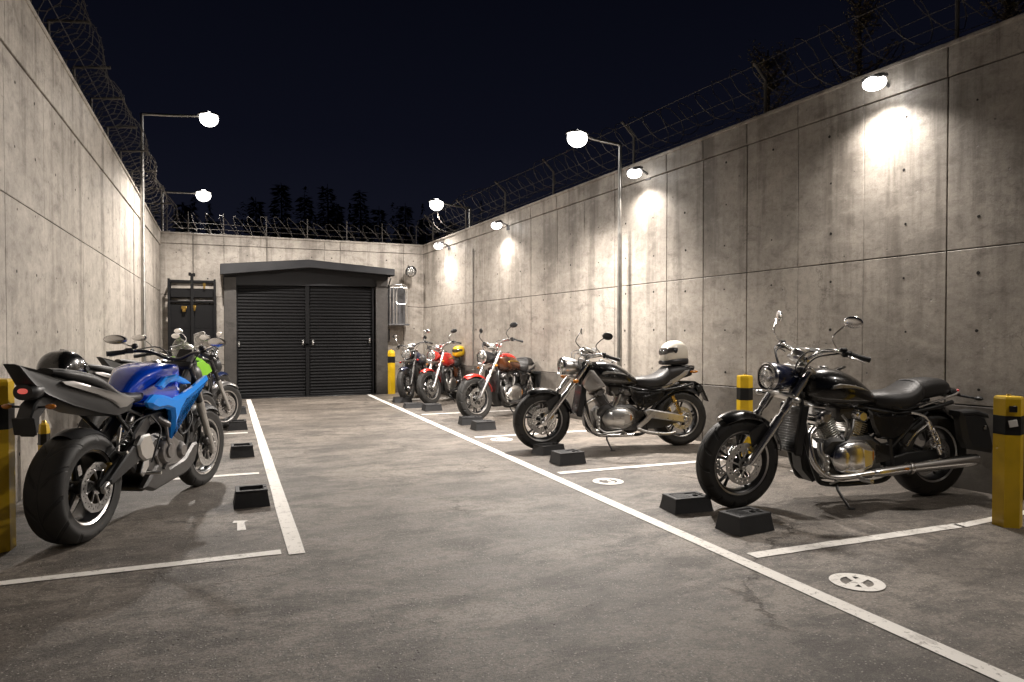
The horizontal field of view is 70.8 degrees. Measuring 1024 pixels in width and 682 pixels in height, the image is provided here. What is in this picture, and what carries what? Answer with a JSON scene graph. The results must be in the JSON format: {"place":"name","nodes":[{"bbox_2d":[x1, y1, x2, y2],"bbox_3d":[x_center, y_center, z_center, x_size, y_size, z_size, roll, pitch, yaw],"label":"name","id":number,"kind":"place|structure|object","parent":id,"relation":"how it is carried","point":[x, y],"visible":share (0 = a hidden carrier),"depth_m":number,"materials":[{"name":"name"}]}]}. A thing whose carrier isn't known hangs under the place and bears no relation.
{"place":"outdoors","nodes":[
{"label":"outdoors","id":0,"kind":"place"},
{"bbox_2d":[0,392,1023,681],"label":"yard floor","id":1,"kind":"structure","parent":0,"point":[434,554],"depth_m":3.78,"materials":[{"name":"concrete"}]},
{"bbox_2d":[0,378,15,552],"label":"bollard","id":2,"kind":"object","parent":1,"relation":"on","point":[7,497],"visible":0.81,"depth_m":4.18,"materials":[{"name":"yellow metal"}]},
{"bbox_2d":[38,420,49,449],"bbox_3d":[-3.558,0.901,5.479,0.080,0.595,0.070,-1,1,-27],"label":"bollard","id":3,"kind":"object","parent":1,"relation":"on","point":[44,433],"visible":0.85,"depth_m":5.45,"materials":[{"name":"yellow metal"}]},
{"bbox_2d":[0,0,160,502],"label":"concrete wall","id":4,"kind":"structure","parent":1,"relation":"on","point":[70,252],"depth_m":6.42,"materials":[{"name":"grey concrete"}]},
{"bbox_2d":[30,0,178,228],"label":"razor wire fence","id":5,"kind":"object","parent":4,"relation":"on","point":[74,67],"visible":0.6,"depth_m":8.15,"materials":[{"name":"grey metal"}]},
{"bbox_2d":[1,335,225,543],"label":"motorcycle","id":6,"kind":"object","parent":1,"relation":"on","point":[157,419],"visible":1,"depth_m":4.54,"materials":[{"name":"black metal"}]},
{"bbox_2d":[36,350,88,372],"bbox_3d":[-2.945,0.193,4.723,0.268,0.271,0.312,0,-7,0],"label":"helmet","id":7,"kind":"object","parent":6,"relation":"hanging from","point":[65,359],"visible":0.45,"depth_m":4.62,"materials":[{"name":"black paint"}]},
{"bbox_2d":[0,550,280,584],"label":"painted line","id":8,"kind":"object","parent":1,"relation":"on","point":[148,566],"visible":1,"depth_m":3.89,"materials":[{"name":"paint"}]},
{"bbox_2d":[77,335,217,440],"bbox_3d":[-3.556,0.554,7.085,0.887,1.229,2.242,0,1,9],"label":"motorcycle","id":9,"kind":"object","parent":1,"relation":"on","point":[103,373],"visible":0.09,"depth_m":7.34,"materials":[{"name":"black metal"}]},
{"bbox_2d":[97,333,241,427],"bbox_3d":[-3.964,0.527,8.520,0.842,1.231,2.193,0,1,17],"label":"motorcycle","id":10,"kind":"object","parent":1,"relation":"on","point":[218,389],"visible":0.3,"depth_m":9.12,"materials":[{"name":"green metal"}]},
{"bbox_2d":[139,111,218,361],"bbox_3d":[-4.821,-1.125,10.435,1.090,4.463,0.216,0,1,-22],"label":"street lamp","id":11,"kind":"object","parent":1,"relation":"on","point":[208,119],"visible":0.88,"depth_m":10.24,"materials":[{"name":"white metal"}]},
{"bbox_2d":[167,272,215,356],"bbox_3d":[-5.693,-0.073,12.834,0.780,2.270,0.395,0,1,-22],"label":"equipment rack","id":12,"kind":"object","parent":1,"relation":"on","point":[191,319],"visible":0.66,"depth_m":12.70,"materials":[{"name":"black metal"}]},
{"bbox_2d":[170,304,190,356],"bbox_3d":[-5.829,0.135,12.668,0.330,1.580,0.027,0,1,-22],"label":"cabinet door","id":13,"kind":"structure","parent":12,"relation":"in","point":[179,319],"depth_m":12.65,"materials":[{"name":"black metal"}]},
{"bbox_2d":[194,304,213,350],"bbox_3d":[-5.477,0.133,12.811,0.330,1.580,0.027,0,1,-22],"label":"cabinet door","id":14,"kind":"structure","parent":12,"relation":"in","point":[203,313],"depth_m":12.79,"materials":[{"name":"black metal"}]},
{"bbox_2d":[170,329,230,410],"bbox_3d":[-4.527,0.469,10.128,0.777,1.287,2.142,0,1,8],"label":"motorcycle","id":15,"kind":"object","parent":1,"relation":"on","point":[223,376],"visible":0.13,"depth_m":10.45,"materials":[{"name":"black metal"}]},
{"bbox_2d":[173,472,258,479],"bbox_3d":[-2.987,1.183,6.129,1.575,0.001,0.087,0,1,-22],"label":"painted line","id":16,"kind":"object","parent":1,"relation":"on","point":[229,475],"visible":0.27,"depth_m":6.36,"materials":[{"name":"paint"}]},
{"bbox_2d":[228,419,247,430],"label":"wheel stop","id":17,"kind":"object","parent":1,"relation":"on","point":[239,424],"visible":1,"depth_m":9.14,"materials":[{"name":"rubber"}]},
{"bbox_2d":[231,406,246,414],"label":"wheel stop","id":18,"kind":"object","parent":1,"relation":"on","point":[243,410],"visible":0.45,"depth_m":10.80,"materials":[{"name":"rubber"}]},
{"bbox_2d":[233,520,247,530],"bbox_3d":[-1.782,1.209,4.729,0.100,0.001,0.260,0,1,-22],"label":"bay number","id":19,"kind":"object","parent":1,"relation":"on","point":[240,525],"visible":1,"depth_m":4.74,"materials":[{"name":"paint"}]},
{"bbox_2d":[229,442,254,457],"bbox_3d":[-2.741,1.105,7.306,0.231,0.119,0.241,0,1,-23],"label":"wheel stop","id":20,"kind":"object","parent":1,"relation":"on","point":[240,450],"visible":1,"depth_m":7.21,"materials":[{"name":"rubber"}]},
{"bbox_2d":[233,484,269,508],"bbox_3d":[-1.921,1.139,5.308,0.251,0.124,0.242,0,1,-22],"label":"wheel stop","id":21,"kind":"object","parent":1,"relation":"on","point":[249,496],"visible":1,"depth_m":5.22,"materials":[{"name":"rubber"}]},
{"bbox_2d":[246,399,304,553],"bbox_3d":[-3.005,1.137,8.582,0.097,0.001,9.581,0,1,-22],"label":"painted line","id":22,"kind":"object","parent":1,"relation":"on","point":[292,539],"visible":1,"depth_m":5.50,"materials":[{"name":"paint"}]},
{"bbox_2d":[160,231,423,391],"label":"concrete wall","id":23,"kind":"structure","parent":1,"relation":"on","point":[202,256],"depth_m":13.54,"materials":[{"name":"grey concrete"}]},
{"bbox_2d":[162,211,421,244],"bbox_3d":[-4.098,-2.157,13.826,4.758,0.444,0.449,0,1,-22],"label":"razor wire fence","id":24,"kind":"object","parent":23,"relation":"on","point":[307,234],"visible":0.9,"depth_m":13.71,"materials":[{"name":"grey metal"}]},
{"bbox_2d":[388,325,389,341],"bbox_3d":[-2.466,-0.676,14.340,0.060,1.380,0.060,0,1,-22],"label":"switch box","id":25,"kind":"object","parent":23,"relation":"attached to","point":[388,334],"visible":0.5,"depth_m":14.33,"materials":[{"name":"black metal"}]},
{"bbox_2d":[388,275,409,324],"bbox_3d":[-2.269,-0.823,14.303,0.420,1.025,0.253,0,1,-22],"label":"wall cabinet","id":26,"kind":"object","parent":23,"relation":"attached to","point":[396,305],"depth_m":14.33,"materials":[{"name":"grey metal"}]},
{"bbox_2d":[405,265,416,276],"bbox_3d":[-2.042,-1.398,14.397,0.230,0.250,0.267,0,1,-22],"label":"bell","id":27,"kind":"object","parent":23,"relation":"attached to","point":[410,271],"visible":1,"depth_m":14.30,"materials":[{"name":"grey metal"}]},
{"bbox_2d":[220,260,394,398],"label":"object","id":28,"kind":"structure","parent":1,"relation":"on","point":[277,345],"depth_m":13.55,"materials":[{"name":"grey metal"}]},
{"bbox_2d":[388,349,394,393],"bbox_3d":[-2.374,0.600,14.164,0.171,0.875,0.148,-1,1,-32],"label":"bollard","id":29,"kind":"object","parent":1,"relation":"on","point":[391,371],"visible":1,"depth_m":14.10,"materials":[{"name":"yellow metal"}]},
{"bbox_2d":[392,396,411,402],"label":"wheel stop","id":30,"kind":"object","parent":1,"relation":"on","point":[398,399],"visible":0.92,"depth_m":12.49,"materials":[{"name":"rubber"}]},
{"bbox_2d":[403,402,422,407],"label":"wheel stop","id":31,"kind":"object","parent":1,"relation":"on","point":[413,405],"visible":0.99,"depth_m":11.66,"materials":[{"name":"rubber"}]},
{"bbox_2d":[393,329,433,398],"bbox_3d":[-1.824,0.417,13.416,0.763,1.270,2.031,0,1,5],"label":"motorcycle","id":32,"kind":"object","parent":1,"relation":"on","point":[414,362],"visible":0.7,"depth_m":12.91,"materials":[{"name":"black metal"}]},
{"bbox_2d":[421,403,442,410],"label":"wheel stop","id":33,"kind":"object","parent":1,"relation":"on","point":[431,406],"visible":1,"depth_m":11.25,"materials":[{"name":"rubber"}]},
{"bbox_2d":[416,329,461,402],"bbox_3d":[-1.196,0.422,12.807,0.764,1.282,2.029,0,1,17],"label":"motorcycle","id":34,"kind":"object","parent":1,"relation":"on","point":[444,375],"visible":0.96,"depth_m":12.43,"materials":[{"name":"red metal"}]},
{"bbox_2d":[452,345,463,356],"bbox_3d":[-0.977,0.185,13.158,0.210,0.212,0.245,1,1,33],"label":"helmet","id":35,"kind":"object","parent":34,"relation":"on","point":[457,350],"visible":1,"depth_m":13.07,"materials":[{"name":"yellow plastic"}]},
{"bbox_2d":[422,410,514,414],"bbox_3d":[-0.653,1.092,11.034,1.501,0.001,0.093,0,1,-22],"label":"painted line","id":36,"kind":"object","parent":1,"relation":"on","point":[459,412],"visible":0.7,"depth_m":10.87,"materials":[{"name":"paint"}]},
{"bbox_2d":[458,415,482,424],"bbox_3d":[-0.556,1.065,9.708,0.314,0.108,0.207,0,1,-19],"label":"wheel stop","id":37,"kind":"object","parent":1,"relation":"on","point":[464,420],"visible":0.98,"depth_m":9.62,"materials":[{"name":"rubber"}]},
{"bbox_2d":[470,419,496,430],"bbox_3d":[-0.369,1.072,9.222,0.281,0.113,0.218,0,1,-24],"label":"wheel stop","id":38,"kind":"object","parent":1,"relation":"on","point":[481,425],"visible":1,"depth_m":9.15,"materials":[{"name":"rubber"}]},
{"bbox_2d":[456,322,541,417],"bbox_3d":[-0.092,0.413,10.688,0.814,1.378,2.172,1,1,35],"label":"motorcycle","id":39,"kind":"object","parent":1,"relation":"on","point":[510,380],"visible":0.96,"depth_m":10.36,"materials":[{"name":"red metal"}]},
{"bbox_2d":[490,438,512,440],"bbox_3d":[-0.122,1.141,8.352,0.260,0.001,0.265,0,1,-22],"label":"bay number","id":40,"kind":"object","parent":1,"relation":"on","point":[493,439],"visible":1,"depth_m":8.34,"materials":[{"name":"paint"}]},
{"bbox_2d":[476,430,597,437],"bbox_3d":[0.399,1.132,8.850,1.800,0.001,0.093,0,1,-22],"label":"painted line","id":41,"kind":"object","parent":1,"relation":"on","point":[515,434],"visible":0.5,"depth_m":8.65,"materials":[{"name":"paint"}]},
{"bbox_2d":[531,442,564,455],"bbox_3d":[0.380,1.112,7.465,0.297,0.097,0.207,-1,1,-34],"label":"wheel stop","id":42,"kind":"object","parent":1,"relation":"on","point":[543,449],"visible":0.99,"depth_m":7.39,"materials":[{"name":"rubber"}]},
{"bbox_2d":[549,449,585,465],"bbox_3d":[0.535,1.112,6.924,0.290,0.119,0.218,0,1,-25],"label":"wheel stop","id":43,"kind":"object","parent":1,"relation":"on","point":[567,457],"visible":1,"depth_m":6.85,"materials":[{"name":"rubber"}]},
{"bbox_2d":[565,129,621,366],"bbox_3d":[1.056,-0.744,9.056,0.835,3.753,0.216,0,1,-22],"label":"street lamp","id":44,"kind":"object","parent":1,"relation":"on","point":[576,137],"visible":0.87,"depth_m":9.15,"materials":[{"name":"white metal"}]},
{"bbox_2d":[593,478,623,484],"bbox_3d":[0.811,1.183,6.076,0.260,0.001,0.265,0,1,-22],"label":"bay number","id":45,"kind":"object","parent":1,"relation":"on","point":[619,481],"visible":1,"depth_m":6.07,"materials":[{"name":"paint"}]},
{"bbox_2d":[513,328,708,450],"bbox_3d":[1.093,0.505,7.814,2.213,1.301,0.805,0,1,-11],"label":"motorcycle","id":46,"kind":"object","parent":1,"relation":"on","point":[660,390],"visible":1,"depth_m":7.71,"materials":[{"name":"black metal"}]},
{"bbox_2d":[658,340,688,364],"bbox_3d":[1.786,0.127,7.966,0.314,0.278,0.268,0,1,-17],"label":"helmet","id":47,"kind":"object","parent":46,"relation":"on","point":[673,352],"visible":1,"depth_m":7.86,"materials":[{"name":"beige paint"}]},
{"bbox_2d":[558,459,721,473],"bbox_3d":[1.413,1.170,6.824,2.150,0.001,0.102,0,1,-22],"label":"painted line","id":48,"kind":"object","parent":1,"relation":"on","point":[612,468],"visible":0.68,"depth_m":6.67,"materials":[{"name":"paint"}]},
{"bbox_2d":[659,491,713,514],"bbox_3d":[1.247,1.150,5.152,0.314,0.108,0.218,0,1,-18],"label":"wheel stop","id":49,"kind":"object","parent":1,"relation":"on","point":[676,503],"visible":1,"depth_m":5.08,"materials":[{"name":"rubber"}]},
{"bbox_2d":[368,395,1023,681],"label":"painted line","id":50,"kind":"object","parent":1,"relation":"on","point":[986,669],"visible":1,"depth_m":3.61,"materials":[{"name":"paint"}]},
{"bbox_2d":[423,13,1023,499],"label":"concrete wall","id":51,"kind":"structure","parent":1,"relation":"on","point":[893,215],"depth_m":7.04,"materials":[{"name":"grey concrete"}]},
{"bbox_2d":[434,241,450,249],"bbox_3d":[-1.311,-1.798,13.567,0.324,0.148,0.200,-1,1,-31],"label":"wall light","id":52,"kind":"object","parent":51,"relation":"attached to","point":[438,245],"visible":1,"depth_m":13.48,"materials":[{"name":"grey metal"}]},
{"bbox_2d":[472,249,474,373],"bbox_3d":[-0.690,-0.362,12.780,0.050,2.550,0.030,0,1,-22],"label":"conduit pipe","id":53,"kind":"object","parent":51,"relation":"attached to","point":[473,330],"visible":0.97,"depth_m":12.77,"materials":[{"name":"grey metal"}]},
{"bbox_2d":[491,220,509,229],"bbox_3d":[-0.181,-1.887,11.720,0.324,0.148,0.200,-1,1,-31],"label":"wall light","id":54,"kind":"object","parent":51,"relation":"attached to","point":[496,224],"visible":1,"depth_m":11.63,"materials":[{"name":"grey metal"}]},
{"bbox_2d":[626,166,650,180],"bbox_3d":[1.569,-2.067,8.855,0.324,0.148,0.200,-1,1,-31],"label":"wall light","id":55,"kind":"object","parent":51,"relation":"attached to","point":[635,172],"visible":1,"depth_m":8.76,"materials":[{"name":"grey metal"}]},
{"bbox_2d":[417,0,1023,240],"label":"razor wire fence","id":56,"kind":"object","parent":51,"relation":"on","point":[957,29],"visible":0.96,"depth_m":7.96,"materials":[{"name":"grey metal"}]},
{"bbox_2d":[861,72,889,90],"bbox_3d":[3.180,-2.225,6.220,0.324,0.148,0.200,-1,1,-31],"label":"wall light","id":57,"kind":"object","parent":51,"relation":"attached to","point":[877,81],"visible":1,"depth_m":6.13,"materials":[{"name":"grey metal"}]},
{"bbox_2d":[737,374,752,455],"bbox_3d":[2.295,0.746,7.105,0.153,0.845,0.132,-1,1,-40],"label":"bollard","id":58,"kind":"object","parent":1,"relation":"on","point":[744,391],"visible":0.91,"depth_m":7.05,"materials":[{"name":"yellow metal"}]},
{"bbox_2d":[715,506,774,536],"bbox_3d":[1.499,1.153,4.639,0.307,0.121,0.218,-1,1,-28],"label":"wheel stop","id":59,"kind":"object","parent":1,"relation":"on","point":[744,521],"visible":1,"depth_m":4.57,"materials":[{"name":"rubber"}]},
{"bbox_2d":[696,311,992,509],"bbox_3d":[2.460,0.483,5.390,2.384,1.434,0.865,0,1,-15],"label":"motorcycle","id":60,"kind":"object","parent":1,"relation":"on","point":[835,441],"visible":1,"depth_m":5.27,"materials":[{"name":"black metal"}]},
{"bbox_2d":[747,524,964,557],"bbox_3d":[2.153,1.214,4.414,1.701,0.001,0.092,0,1,-22],"label":"painted line","id":61,"kind":"object","parent":1,"relation":"on","point":[771,552],"visible":1,"depth_m":4.37,"materials":[{"name":"paint"}]},
{"bbox_2d":[829,573,885,590],"bbox_3d":[1.758,1.227,3.671,0.260,0.001,0.265,0,1,-22],"label":"bay number","id":62,"kind":"object","parent":1,"relation":"on","point":[878,585],"visible":1,"depth_m":3.66,"materials":[{"name":"paint"}]},
{"bbox_2d":[955,510,1023,526],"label":"painted line","id":63,"kind":"object","parent":1,"relation":"on","point":[975,522],"visible":0.51,"depth_m":4.79,"materials":[{"name":"paint"}]},
{"bbox_2d":[992,394,1023,528],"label":"bollard","id":64,"kind":"object","parent":1,"relation":"on","point":[1007,464],"visible":1,"depth_m":4.67,"materials":[{"name":"yellow metal"}]},
{"bbox_2d":[31,0,1023,243],"label":"sky","id":65,"kind":"structure","parent":0,"point":[409,103],"materials":[{"name":"black"}]},
{"label":"ground","id":66,"kind":"structure","parent":0,"visible":0},
{"bbox_2d":[160,204,195,314],"bbox_3d":[-14.912,-2.801,32.531,4.161,7.003,4.028,0,1,-22],"label":"conifer tree","id":67,"kind":"object","parent":66,"relation":"on","point":[185,212],"visible":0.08,"depth_m":32.60,"materials":[{"name":"brown plant"}]},
{"bbox_2d":[161,190,210,230],"bbox_3d":[-6.077,-0.890,13.405,0.910,3.883,0.216,0,1,-22],"label":"street lamp","id":68,"kind":"object","parent":66,"relation":"on","point":[203,195],"visible":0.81,"depth_m":13.39,"materials":[{"name":"white"}]},
{"bbox_2d":[203,217,222,233],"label":"conifer tree","id":69,"kind":"object","parent":66,"relation":"on","point":[212,226],"visible":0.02,"depth_m":35.87,"materials":[{"name":"brown plant"}]},
{"bbox_2d":[241,197,268,235],"bbox_3d":[-12.492,-3.145,34.857,3.713,7.603,3.829,0,1,-22],"label":"conifer tree","id":70,"kind":"object","parent":66,"relation":"on","point":[252,214],"visible":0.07,"depth_m":34.75,"materials":[{"name":"brown plant"}]},
{"bbox_2d":[260,184,299,237],"bbox_3d":[-11.007,-3.434,34.286,4.856,8.203,4.463,0,1,16],"label":"conifer tree","id":71,"kind":"object","parent":66,"relation":"on","point":[284,194],"visible":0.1,"depth_m":34.21,"materials":[{"name":"brown plant"}]},
{"bbox_2d":[292,193,318,238],"bbox_3d":[-10.808,-3.545,37.559,4.696,8.303,4.408,0,1,-22],"label":"conifer tree","id":72,"kind":"object","parent":66,"relation":"on","point":[306,202],"visible":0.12,"depth_m":37.52,"materials":[{"name":"brown plant"}]},
{"bbox_2d":[153,186,484,313],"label":"distant wood","id":73,"kind":"object","parent":66,"relation":"on","point":[437,234],"visible":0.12,"depth_m":44.59,"materials":[{"name":"black plant"}]},
{"bbox_2d":[311,184,343,240],"bbox_3d":[-9.087,-3.617,36.056,3.915,8.503,4.038,0,1,-22],"label":"conifer tree","id":74,"kind":"object","parent":66,"relation":"on","point":[328,211],"visible":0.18,"depth_m":36.01,"materials":[{"name":"green plant"}]},
{"bbox_2d":[324,204,349,240],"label":"conifer tree","id":75,"kind":"object","parent":66,"relation":"on","point":[341,224],"visible":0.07,"depth_m":39.16,"materials":[{"name":"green plant"}]},
{"bbox_2d":[345,191,376,241],"bbox_3d":[-7.837,-3.650,37.810,4.724,8.503,4.335,0,1,-22],"label":"conifer tree","id":76,"kind":"object","parent":66,"relation":"on","point":[353,224],"visible":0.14,"depth_m":37.62,"materials":[{"name":"green plant"}]},
{"bbox_2d":[368,209,389,242],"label":"conifer tree","id":77,"kind":"object","parent":66,"relation":"on","point":[382,218],"visible":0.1,"depth_m":39.00,"materials":[{"name":"green plant"}]},
{"bbox_2d":[392,206,423,307],"bbox_3d":[-5.727,-3.414,38.622,3.784,8.003,3.724,0,1,-22],"label":"conifer tree","id":78,"kind":"object","parent":66,"relation":"on","point":[405,235],"visible":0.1,"depth_m":38.48,"materials":[{"name":"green plant"}]},
{"bbox_2d":[414,219,435,267],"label":"conifer tree","id":79,"kind":"object","parent":66,"relation":"on","point":[422,223],"visible":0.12,"depth_m":38.92,"materials":[{"name":"green plant"}]},
{"bbox_2d":[428,199,470,226],"bbox_3d":[-1.141,-0.803,13.582,0.885,3.703,0.216,0,1,-22],"label":"street lamp","id":80,"kind":"object","parent":66,"relation":"on","point":[436,204],"visible":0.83,"depth_m":13.39,"materials":[{"name":"white"}]},
{"bbox_2d":[443,222,461,235],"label":"conifer tree","id":81,"kind":"object","parent":66,"relation":"on","point":[450,226],"visible":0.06,"depth_m":38.48,"materials":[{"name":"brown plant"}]},
{"bbox_2d":[732,39,795,121],"bbox_3d":[3.184,-1.316,9.037,0.811,4.899,0.746,0,1,24],"label":"sparse tree","id":82,"kind":"object","parent":66,"relation":"on","point":[769,65],"visible":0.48,"depth_m":8.95,"materials":[{"name":"brown plant"}]},
{"bbox_2d":[810,0,904,88],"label":"sparse tree","id":83,"kind":"object","parent":66,"relation":"on","point":[864,21],"visible":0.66,"depth_m":7.92,"materials":[{"name":"brown plant"}]},
{"bbox_2d":[953,0,1023,39],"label":"sparse tree","id":84,"kind":"object","parent":66,"relation":"on","point":[1009,8],"visible":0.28,"depth_m":6.82,"materials":[{"name":"brown plant"}]}
]}

